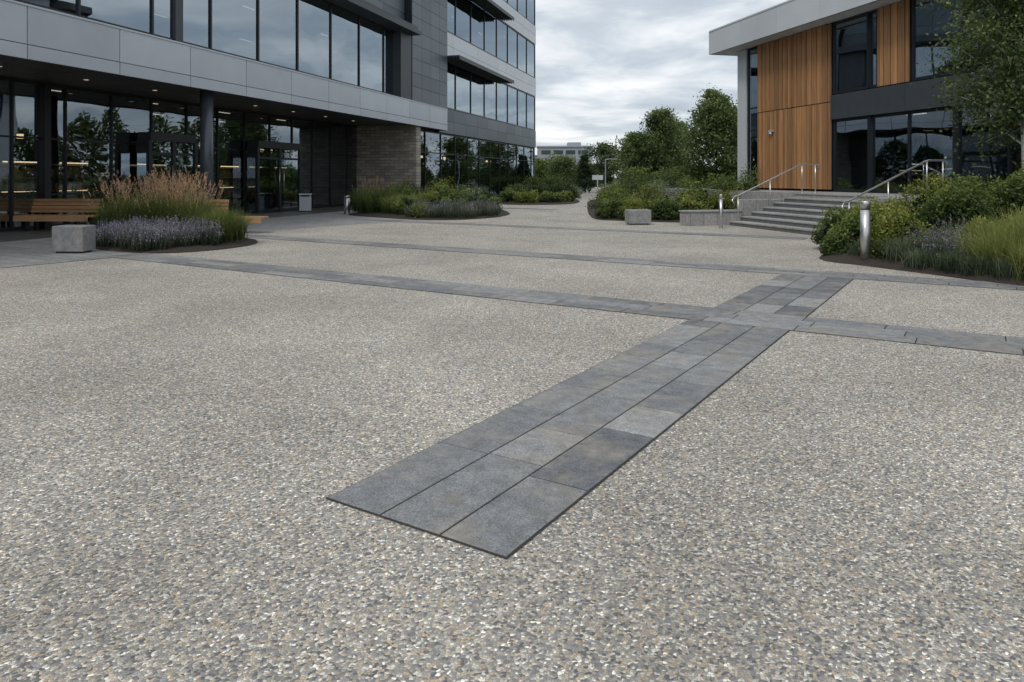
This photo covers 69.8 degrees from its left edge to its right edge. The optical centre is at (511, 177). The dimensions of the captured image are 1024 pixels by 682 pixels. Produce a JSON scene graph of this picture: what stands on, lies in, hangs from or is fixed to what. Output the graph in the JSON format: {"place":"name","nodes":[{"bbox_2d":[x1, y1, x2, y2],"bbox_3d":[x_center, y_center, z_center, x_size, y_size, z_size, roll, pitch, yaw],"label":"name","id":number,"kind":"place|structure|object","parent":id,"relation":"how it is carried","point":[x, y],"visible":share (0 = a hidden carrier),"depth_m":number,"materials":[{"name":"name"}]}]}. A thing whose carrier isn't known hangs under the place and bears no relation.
{"place":"outdoors","nodes":[
{"label":"outdoors","id":0,"kind":"place"},
{"bbox_2d":[0,194,497,241],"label":"floor","id":1,"kind":"structure","parent":0,"point":[15,235],"depth_m":27.74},
{"bbox_2d":[0,198,99,230],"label":"timber bench","id":2,"kind":"object","parent":1,"relation":"on","point":[40,209],"visible":0.78,"depth_m":20.82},
{"bbox_2d":[14,219,108,224],"bbox_3d":[-13.734,1.435,24.390,5.344,0.126,2.841,0,0,0],"label":"planting bed","id":3,"kind":"object","parent":1,"relation":"on","point":[52,222],"visible":0.05,"depth_m":23.22,"materials":[{"name":"brown soil"}]},
{"bbox_2d":[14,186,36,221],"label":"flowering shrub","id":4,"kind":"object","parent":3,"relation":"on","point":[29,197],"visible":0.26,"depth_m":23.84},
{"bbox_2d":[51,187,86,214],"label":"shrub","id":5,"kind":"object","parent":3,"relation":"on","point":[72,213],"visible":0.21,"depth_m":23.75,"materials":[{"name":"green plant"}]},
{"bbox_2d":[82,177,107,219],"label":"shrub","id":6,"kind":"object","parent":3,"relation":"on","point":[91,195],"visible":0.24,"depth_m":24.02,"materials":[{"name":"green plant"}]},
{"bbox_2d":[137,153,145,195],"bbox_3d":[-8.130,-0.615,34.971,2.900,4.170,63.500,0,0,16],"label":"ground floor glass","id":7,"kind":"object","parent":1,"relation":"on","point":[141,163],"visible":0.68,"depth_m":24.36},
{"bbox_2d":[0,163,429,221],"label":"shelving","id":8,"kind":"object","parent":1,"relation":"on","point":[56,173],"visible":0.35,"depth_m":30.26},
{"bbox_2d":[136,132,300,213],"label":"entrance doors","id":9,"kind":"structure","parent":1,"relation":"on","point":[144,140],"depth_m":29.87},
{"bbox_2d":[0,99,471,205],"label":"walls","id":10,"kind":"structure","parent":1,"relation":"on","point":[87,119],"depth_m":37.12,"materials":[{"name":"glass"}]},
{"bbox_2d":[0,0,447,130],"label":"canopy fascia","id":11,"kind":"structure","parent":10,"relation":"attached to","point":[30,25],"depth_m":21.28,"materials":[{"name":"metal"}]},
{"bbox_2d":[0,55,439,129],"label":"canopy soffit","id":12,"kind":"structure","parent":11,"relation":"attached to","point":[28,69],"depth_m":22.92,"materials":[{"name":"metal"}]},
{"bbox_2d":[2,134,487,191],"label":"shelf lights","id":13,"kind":"object","parent":10,"relation":"attached to","point":[153,164],"visible":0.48,"depth_m":25.91},
{"bbox_2d":[299,193,311,211],"bbox_3d":[-8.900,1.100,31.600,0.520,0.800,0.440,0,0,-11],"label":"litter bin","id":14,"kind":"object","parent":1,"relation":"on","point":[305,202],"visible":0.98,"depth_m":31.41,"materials":[{"name":"metal"}]},
{"bbox_2d":[352,125,420,202],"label":"stone wall panel","id":15,"kind":"structure","parent":1,"relation":"on","point":[386,153],"depth_m":39.03,"materials":[{"name":"brick"}]},
{"bbox_2d":[472,146,534,193],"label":"window","id":16,"kind":"structure","parent":1,"relation":"on","point":[493,162],"depth_m":65.94,"materials":[{"name":"glass"}]},
{"bbox_2d":[0,24,511,145],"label":"floor slabs","id":17,"kind":"structure","parent":16,"relation":"attached to","point":[167,112],"depth_m":31.49,"materials":[{"name":"concrete"}]},
{"bbox_2d":[0,0,534,230],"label":"window frames","id":18,"kind":"structure","parent":16,"relation":"attached to","point":[43,138],"depth_m":26.85,"materials":[{"name":"metal"}]},
{"bbox_2d":[23,0,534,129],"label":"windows","id":19,"kind":"structure","parent":18,"relation":"in","point":[234,26],"depth_m":30.15,"materials":[{"name":"glass"}]},
{"bbox_2d":[325,0,513,83],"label":"sunshades","id":20,"kind":"object","parent":18,"relation":"attached to","point":[374,13],"visible":0.91,"depth_m":37.06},
{"bbox_2d":[0,0,534,147],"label":"panel backing","id":21,"kind":"object","parent":16,"relation":"attached to","point":[408,11],"visible":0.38,"depth_m":37.69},
{"bbox_2d":[365,0,535,147],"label":"slate panels","id":22,"kind":"object","parent":21,"relation":"attached to","point":[429,48],"visible":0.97,"depth_m":40.88,"materials":[{"name":"metal"}]},
{"bbox_2d":[447,0,535,96],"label":"pale spandrels","id":23,"kind":"object","parent":21,"relation":"attached to","point":[526,28],"visible":0.71,"depth_m":56.13,"materials":[{"name":"metal"}]},
{"bbox_2d":[173,0,410,99],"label":"window surround","id":24,"kind":"object","parent":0,"point":[401,64],"visible":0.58,"depth_m":36.43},
{"bbox_2d":[347,176,406,212],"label":"ornamental grass","id":25,"kind":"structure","parent":0,"point":[363,202],"depth_m":29.27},
{"bbox_2d":[371,190,439,213],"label":"yellow grass","id":26,"kind":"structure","parent":0,"point":[388,204],"depth_m":28.55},
{"bbox_2d":[0,187,1023,681],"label":"plaza pavement","id":27,"kind":"structure","parent":0,"point":[184,451],"depth_m":3.65,"materials":[{"name":"concrete"}]},
{"bbox_2d":[0,253,152,267],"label":"paving band","id":28,"kind":"object","parent":27,"relation":"on","point":[50,262],"visible":1,"depth_m":13.12,"materials":[{"name":"stone"}]},
{"bbox_2d":[96,238,257,252],"bbox_3d":[-7.616,1.435,16.400,3.731,0.125,4.000,0,0,0],"label":"planting bed","id":29,"kind":"object","parent":27,"relation":"on","point":[218,246],"visible":0.32,"depth_m":14.97,"materials":[{"name":"brown soil"}]},
{"bbox_2d":[87,214,224,249],"bbox_3d":[-7.547,1.122,15.330,2.959,0.684,1.828,0,0,15],"label":"lavender","id":30,"kind":"object","parent":29,"relation":"on","point":[142,235],"visible":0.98,"depth_m":15.00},
{"bbox_2d":[75,166,238,233],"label":"ornamental grass","id":31,"kind":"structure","parent":29,"relation":"on","point":[164,205],"depth_m":16.39,"materials":[{"name":"plant"}]},
{"bbox_2d":[169,201,259,242],"bbox_3d":[-6.601,0.976,16.193,2.223,0.889,2.296,0,0,0],"label":"green grass tuft","id":32,"kind":"object","parent":29,"relation":"on","point":[233,227],"visible":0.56,"depth_m":16.04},
{"bbox_2d":[0,208,507,265],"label":"paver walkway","id":33,"kind":"structure","parent":27,"relation":"on","point":[25,251],"depth_m":17.06,"materials":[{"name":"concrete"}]},
{"bbox_2d":[52,225,95,252],"bbox_3d":[-8.720,1.230,14.600,0.620,0.540,0.420,0,0,3],"label":"stone block seat","id":34,"kind":"object","parent":33,"relation":"on","point":[73,238],"visible":1,"depth_m":14.40,"materials":[{"name":"stone"}]},
{"bbox_2d":[200,90,212,206],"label":"columns","id":35,"kind":"structure","parent":33,"relation":"on","point":[206,130],"depth_m":23.13,"materials":[{"name":"metal"}]},
{"bbox_2d":[154,199,268,222],"bbox_3d":[-8.416,1.050,19.831,3.550,0.900,0.712,0,0,2],"label":"timber bench","id":36,"kind":"object","parent":33,"relation":"on","point":[256,219],"visible":0.2,"depth_m":19.83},
{"bbox_2d":[349,210,509,219],"bbox_3d":[-3.339,1.435,32.552,6.522,0.125,13.986,0,0,0],"label":"planting bed","id":37,"kind":"object","parent":33,"relation":"on","point":[403,216],"visible":0.33,"depth_m":27.03,"materials":[{"name":"brown soil"}]},
{"bbox_2d":[389,179,414,197],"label":"shrub","id":38,"kind":"object","parent":37,"relation":"on","point":[397,188],"visible":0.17,"depth_m":31.26,"materials":[{"name":"green plant"}]},
{"bbox_2d":[390,194,415,214],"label":"shrub","id":39,"kind":"object","parent":37,"relation":"on","point":[400,206],"visible":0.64,"depth_m":27.54,"materials":[{"name":"green plant"}]},
{"bbox_2d":[408,202,429,217],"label":"shrub","id":40,"kind":"object","parent":37,"relation":"on","point":[416,207],"visible":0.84,"depth_m":26.38,"materials":[{"name":"green plant"}]},
{"bbox_2d":[416,189,454,206],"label":"shrub","id":41,"kind":"object","parent":37,"relation":"on","point":[431,198],"visible":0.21,"depth_m":28.82,"materials":[{"name":"green plant"}]},
{"bbox_2d":[404,198,502,217],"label":"lavender","id":42,"kind":"object","parent":37,"relation":"on","point":[447,211],"visible":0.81,"depth_m":26.41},
{"bbox_2d":[435,183,472,202],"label":"shrub","id":43,"kind":"object","parent":37,"relation":"on","point":[450,194],"visible":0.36,"depth_m":31.41,"materials":[{"name":"green plant"}]},
{"bbox_2d":[458,185,489,204],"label":"shrub","id":44,"kind":"object","parent":37,"relation":"on","point":[472,196],"visible":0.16,"depth_m":31.80,"materials":[{"name":"plant"}]},
{"bbox_2d":[498,199,579,204],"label":"planting bed","id":45,"kind":"object","parent":27,"relation":"on","point":[544,203],"visible":0.29,"depth_m":40.37,"materials":[{"name":"brown soil"}]},
{"bbox_2d":[499,187,517,201],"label":"shrub","id":46,"kind":"object","parent":45,"relation":"on","point":[506,196],"visible":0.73,"depth_m":41.70,"materials":[{"name":"green plant"}]},
{"bbox_2d":[512,189,542,202],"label":"shrub","id":47,"kind":"object","parent":45,"relation":"on","point":[528,197],"visible":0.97,"depth_m":40.81,"materials":[{"name":"green plant"}]},
{"bbox_2d":[538,190,566,201],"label":"shrub","id":48,"kind":"object","parent":45,"relation":"on","point":[547,196],"visible":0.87,"depth_m":41.26,"materials":[{"name":"green plant"}]},
{"bbox_2d":[326,319,789,558],"bbox_3d":[0.922,1.493,5.288,1.010,0.006,5.085,0,0,33],"label":"paving band","id":49,"kind":"object","parent":27,"relation":"on","point":[508,483],"visible":1,"depth_m":4.07,"materials":[{"name":"stone"}]},
{"bbox_2d":[115,254,1023,354],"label":"paving band","id":50,"kind":"object","parent":27,"relation":"on","point":[964,340],"visible":1,"depth_m":8.32,"materials":[{"name":"stone"}]},
{"bbox_2d":[355,219,807,238],"bbox_3d":[0.841,1.493,21.892,15.010,0.006,0.610,0,0,33],"label":"paving band","id":51,"kind":"object","parent":27,"relation":"on","point":[758,236],"visible":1,"depth_m":20.88,"materials":[{"name":"stone"}]},
{"bbox_2d":[572,153,603,192],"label":"conifer tree","id":52,"kind":"object","parent":27,"relation":"on","point":[584,172],"visible":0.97,"depth_m":71.64,"materials":[{"name":"green plant"}]},
{"bbox_2d":[580,139,622,185],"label":"deciduous tree","id":53,"kind":"object","parent":27,"relation":"on","point":[603,151],"visible":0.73,"depth_m":83.39,"materials":[{"name":"green plant"}]},
{"bbox_2d":[476,165,758,194],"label":"background hedge","id":54,"kind":"object","parent":27,"relation":"on","point":[638,170],"visible":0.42,"depth_m":52.06,"materials":[{"name":"green plant"}]},
{"bbox_2d":[587,199,679,222],"bbox_3d":[5.802,1.436,37.147,5.704,0.124,26.035,0,0,0],"label":"planting bed","id":55,"kind":"object","parent":27,"relation":"on","point":[591,212],"visible":0.18,"depth_m":25.78,"materials":[{"name":"brown soil"}]},
{"bbox_2d":[585,188,624,208],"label":"shrub","id":56,"kind":"object","parent":55,"relation":"on","point":[603,196],"visible":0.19,"depth_m":33.45,"materials":[{"name":"green plant"}]},
{"bbox_2d":[594,197,627,218],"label":"shrub","id":57,"kind":"object","parent":55,"relation":"on","point":[608,210],"visible":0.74,"depth_m":25.91,"materials":[{"name":"green plant"}]},
{"bbox_2d":[594,174,633,200],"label":"shrub","id":58,"kind":"object","parent":55,"relation":"on","point":[619,185],"visible":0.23,"depth_m":37.91,"materials":[{"name":"green plant"}]},
{"bbox_2d":[616,197,656,219],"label":"shrub","id":59,"kind":"object","parent":55,"relation":"on","point":[630,205],"visible":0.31,"depth_m":25.21,"materials":[{"name":"green plant"}]},
{"bbox_2d":[633,182,672,206],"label":"shrub","id":60,"kind":"object","parent":55,"relation":"on","point":[647,197],"visible":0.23,"depth_m":27.00,"materials":[{"name":"green plant"}]},
{"bbox_2d":[633,177,681,200],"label":"shrub","id":61,"kind":"object","parent":55,"relation":"on","point":[664,188],"visible":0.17,"depth_m":29.33,"materials":[{"name":"plant"}]},
{"bbox_2d":[646,194,680,219],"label":"shrub","id":62,"kind":"object","parent":55,"relation":"on","point":[664,208],"visible":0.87,"depth_m":25.01,"materials":[{"name":"green plant"}]},
{"bbox_2d":[646,170,690,187],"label":"shrub","id":63,"kind":"object","parent":55,"relation":"on","point":[660,174],"visible":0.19,"depth_m":35.40,"materials":[{"name":"green plant"}]},
{"bbox_2d":[673,186,706,208],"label":"shrub","id":64,"kind":"object","parent":55,"relation":"on","point":[682,194],"visible":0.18,"depth_m":26.59,"materials":[{"name":"green plant"}]},
{"bbox_2d":[677,194,710,218],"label":"shrub","id":65,"kind":"object","parent":55,"relation":"on","point":[688,203],"visible":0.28,"depth_m":24.93,"materials":[{"name":"green plant"}]},
{"bbox_2d":[670,174,718,203],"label":"shrub","id":66,"kind":"object","parent":55,"relation":"on","point":[701,189],"visible":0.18,"depth_m":28.36,"materials":[{"name":"green plant"}]},
{"bbox_2d":[704,183,741,209],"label":"shrub","id":67,"kind":"object","parent":55,"relation":"on","point":[727,204],"visible":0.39,"depth_m":25.59,"materials":[{"name":"green plant"}]},
{"bbox_2d":[712,171,744,199],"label":"shrub","id":68,"kind":"object","parent":55,"relation":"on","point":[725,185],"visible":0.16,"depth_m":27.39,"materials":[{"name":"green plant"}]},
{"bbox_2d":[737,159,762,190],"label":"shrub","id":69,"kind":"object","parent":55,"relation":"on","point":[749,182],"visible":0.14,"depth_m":27.27,"materials":[{"name":"green plant"}]},
{"bbox_2d":[245,234,1023,289],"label":"paving band","id":70,"kind":"object","parent":27,"relation":"on","point":[942,281],"visible":0.94,"depth_m":12.51,"materials":[{"name":"stone"}]},
{"bbox_2d":[625,209,650,224],"bbox_3d":[4.000,1.265,23.300,0.720,0.470,0.500,0,0,-6],"label":"stone block seat","id":71,"kind":"object","parent":27,"relation":"on","point":[637,216],"visible":1,"depth_m":23.06,"materials":[{"name":"stone"}]},
{"bbox_2d":[718,194,723,228],"bbox_3d":[6.100,1.000,21.400,0.165,1.000,0.165,0,0,0],"label":"steel bollard","id":72,"kind":"object","parent":27,"relation":"on","point":[720,211],"visible":1,"depth_m":21.35,"materials":[{"name":"silver metal"}]},
{"bbox_2d":[714,274,852,316],"bbox_3d":[3.667,1.493,9.590,1.010,0.006,3.480,0,0,33],"label":"paving band","id":73,"kind":"object","parent":27,"relation":"on","point":[796,295],"visible":1,"depth_m":9.24,"materials":[{"name":"stone"}]},
{"bbox_2d":[680,191,916,225],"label":"blocks","id":74,"kind":"structure","parent":27,"relation":"on","point":[747,207],"depth_m":22.81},
{"bbox_2d":[730,193,915,235],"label":"entrance steps","id":75,"kind":"structure","parent":27,"relation":"on","point":[790,215],"depth_m":21.20,"materials":[{"name":"concrete"}]},
{"bbox_2d":[732,163,818,220],"bbox_3d":[8.240,0.528,22.875,3.088,1.944,0.100,0,0,-14],"label":"stair handrail","id":76,"kind":"object","parent":75,"relation":"on","point":[802,164],"visible":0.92,"depth_m":22.83,"materials":[{"name":"silver metal"}]},
{"bbox_2d":[841,159,947,208],"bbox_3d":[9.425,0.528,18.017,3.088,1.944,0.100,0,0,-14],"label":"stair handrail","id":77,"kind":"object","parent":75,"relation":"on","point":[888,180],"visible":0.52,"depth_m":18.02,"materials":[{"name":"silver metal"}]},
{"bbox_2d":[659,188,988,209],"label":"entrance terrace","id":78,"kind":"structure","parent":27,"relation":"on","point":[775,194],"depth_m":24.30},
{"bbox_2d":[709,0,877,188],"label":"pale cladding and roof fascia","id":79,"kind":"structure","parent":78,"relation":"on","point":[782,16],"depth_m":29.06,"materials":[{"name":"metal"}]},
{"bbox_2d":[714,0,1008,188],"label":"cladding backing","id":80,"kind":"object","parent":79,"relation":"attached to","point":[880,86],"visible":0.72,"depth_m":23.91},
{"bbox_2d":[715,0,902,54],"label":"roof soffit","id":81,"kind":"structure","parent":80,"relation":"attached to","point":[833,18],"depth_m":25.48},
{"bbox_2d":[757,0,909,188],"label":"timber boards","id":82,"kind":"object","parent":80,"relation":"attached to","point":[794,70],"visible":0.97,"depth_m":26.35,"materials":[{"name":"brown wood"}]},
{"bbox_2d":[831,68,1018,119],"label":"spandrel panels","id":83,"kind":"object","parent":80,"relation":"attached to","point":[916,95],"visible":0.67,"depth_m":22.07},
{"bbox_2d":[747,0,1013,193],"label":"window frames","id":84,"kind":"structure","parent":78,"relation":"on","point":[956,161],"depth_m":23.22,"materials":[{"name":"metal"}]},
{"bbox_2d":[751,102,1014,193],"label":"floors","id":85,"kind":"structure","parent":78,"relation":"on","point":[933,115],"depth_m":25.81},
{"bbox_2d":[825,22,1021,191],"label":"walls","id":86,"kind":"structure","parent":85,"relation":"on","point":[931,140],"depth_m":26.04,"materials":[{"name":"glass"}]},
{"bbox_2d":[836,0,1017,86],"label":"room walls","id":87,"kind":"structure","parent":85,"relation":"on","point":[929,25],"depth_m":23.50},
{"bbox_2d":[819,252,1023,285],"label":"planting bed","id":88,"kind":"object","parent":27,"relation":"on","point":[845,258],"visible":0.27,"depth_m":11.95,"materials":[{"name":"brown soil"}]},
{"bbox_2d":[807,204,853,244],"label":"shrub","id":89,"kind":"object","parent":88,"relation":"on","point":[823,230],"visible":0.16,"depth_m":14.95,"materials":[{"name":"green plant"}]},
{"bbox_2d":[817,207,874,255],"bbox_3d":[6.205,1.039,13.626,1.096,1.011,1.016,0,0,0],"label":"shrub","id":90,"kind":"object","parent":88,"relation":"on","point":[845,231],"visible":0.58,"depth_m":13.43,"materials":[{"name":"green plant"}]},
{"bbox_2d":[860,201,869,260],"bbox_3d":[6.080,0.955,12.620,0.240,1.090,0.240,0,0,0],"label":"steel bollard","id":91,"kind":"object","parent":88,"relation":"on","point":[865,231],"visible":0.83,"depth_m":12.55,"materials":[{"name":"silver metal"}]},
{"bbox_2d":[843,195,924,226],"bbox_3d":[7.291,0.853,14.247,1.618,1.038,1.620,0,0,-32],"label":"shrub","id":92,"kind":"object","parent":88,"relation":"on","point":[874,212],"visible":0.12,"depth_m":14.17,"materials":[{"name":"green plant"}]},
{"bbox_2d":[858,200,935,259],"bbox_3d":[6.787,0.955,12.997,1.544,1.100,1.418,0,0,0],"label":"shrub","id":93,"kind":"object","parent":88,"relation":"on","point":[894,224],"visible":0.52,"depth_m":12.74,"materials":[{"name":"green plant"}]},
{"bbox_2d":[842,229,1022,280],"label":"lavender","id":94,"kind":"object","parent":88,"relation":"on","point":[909,253],"visible":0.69,"depth_m":11.33,"materials":[{"name":"plant"}]},
{"bbox_2d":[894,169,972,220],"bbox_3d":[8.548,0.560,14.898,1.894,1.458,1.775,0,0,23],"label":"shrub","id":95,"kind":"object","parent":88,"relation":"on","point":[919,199],"visible":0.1,"depth_m":14.82,"materials":[{"name":"green plant"}]},
{"bbox_2d":[905,214,983,266],"bbox_3d":[7.140,1.019,11.906,1.376,0.831,1.549,0,0,0],"label":"lavender","id":96,"kind":"object","parent":88,"relation":"on","point":[946,239],"visible":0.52,"depth_m":11.73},
{"bbox_2d":[911,169,1003,235],"bbox_3d":[8.006,0.594,13.123,1.298,1.469,1.672,0,0,-36],"label":"shrub","id":97,"kind":"object","parent":88,"relation":"on","point":[944,205],"visible":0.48,"depth_m":12.99,"materials":[{"name":"green plant"}]},
{"bbox_2d":[910,0,1023,174],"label":"birch tree","id":98,"kind":"object","parent":88,"relation":"on","point":[1008,20],"visible":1,"depth_m":15.21,"materials":[{"name":"green plant"}]},
{"bbox_2d":[937,203,1023,282],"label":"yellow grass","id":99,"kind":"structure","parent":88,"relation":"on","point":[1007,241],"depth_m":10.85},
{"bbox_2d":[959,214,1009,240],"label":"shrub","id":100,"kind":"object","parent":88,"relation":"on","point":[975,221],"visible":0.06,"depth_m":12.02,"materials":[{"name":"green plant"}]},
{"bbox_2d":[964,168,1023,220],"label":"shrub","id":101,"kind":"object","parent":88,"relation":"on","point":[1010,192],"visible":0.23,"depth_m":13.34,"materials":[{"name":"green plant"}]},
{"bbox_2d":[536,142,592,168],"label":"distant building","id":102,"kind":"structure","parent":0,"point":[572,148],"depth_m":149.68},
{"bbox_2d":[541,150,587,166],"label":"windows","id":103,"kind":"structure","parent":102,"relation":"in","point":[542,151],"depth_m":149.61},
{"bbox_2d":[535,0,787,176],"label":"sky","id":104,"kind":"structure","parent":0,"point":[600,65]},
{"bbox_2d":[573,178,757,194],"bbox_3d":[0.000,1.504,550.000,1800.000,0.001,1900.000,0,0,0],"label":"ground","id":105,"kind":"structure","parent":0,"point":[580,191],"depth_m":89.38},
{"bbox_2d":[535,152,552,179],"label":"deciduous tree","id":106,"kind":"object","parent":105,"relation":"on","point":[540,165],"visible":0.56,"depth_m":88.94,"materials":[{"name":"green plant"}]},
{"bbox_2d":[542,151,579,186],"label":"deciduous tree","id":107,"kind":"object","parent":105,"relation":"on","point":[561,163],"visible":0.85,"depth_m":85.26,"materials":[{"name":"green plant"}]},
{"bbox_2d":[597,131,650,182],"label":"deciduous tree","id":108,"kind":"object","parent":105,"relation":"on","point":[615,163],"visible":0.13,"depth_m":65.56,"materials":[{"name":"green plant"}]},
{"bbox_2d":[613,131,662,185],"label":"birch tree","id":109,"kind":"object","parent":105,"relation":"on","point":[633,146],"visible":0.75,"depth_m":57.47,"materials":[{"name":"green plant"}]},
{"bbox_2d":[619,104,689,179],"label":"birch tree","id":110,"kind":"object","parent":105,"relation":"on","point":[662,122],"visible":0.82,"depth_m":57.20,"materials":[{"name":"green plant"}]},
{"bbox_2d":[675,119,704,183],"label":"birch tree","id":111,"kind":"object","parent":105,"relation":"on","point":[685,125],"visible":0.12,"depth_m":61.62,"materials":[{"name":"green plant"}]},
{"bbox_2d":[668,83,736,184],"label":"deciduous tree","id":112,"kind":"object","parent":105,"relation":"on","point":[715,107],"visible":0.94,"depth_m":49.29,"materials":[{"name":"green plant"}]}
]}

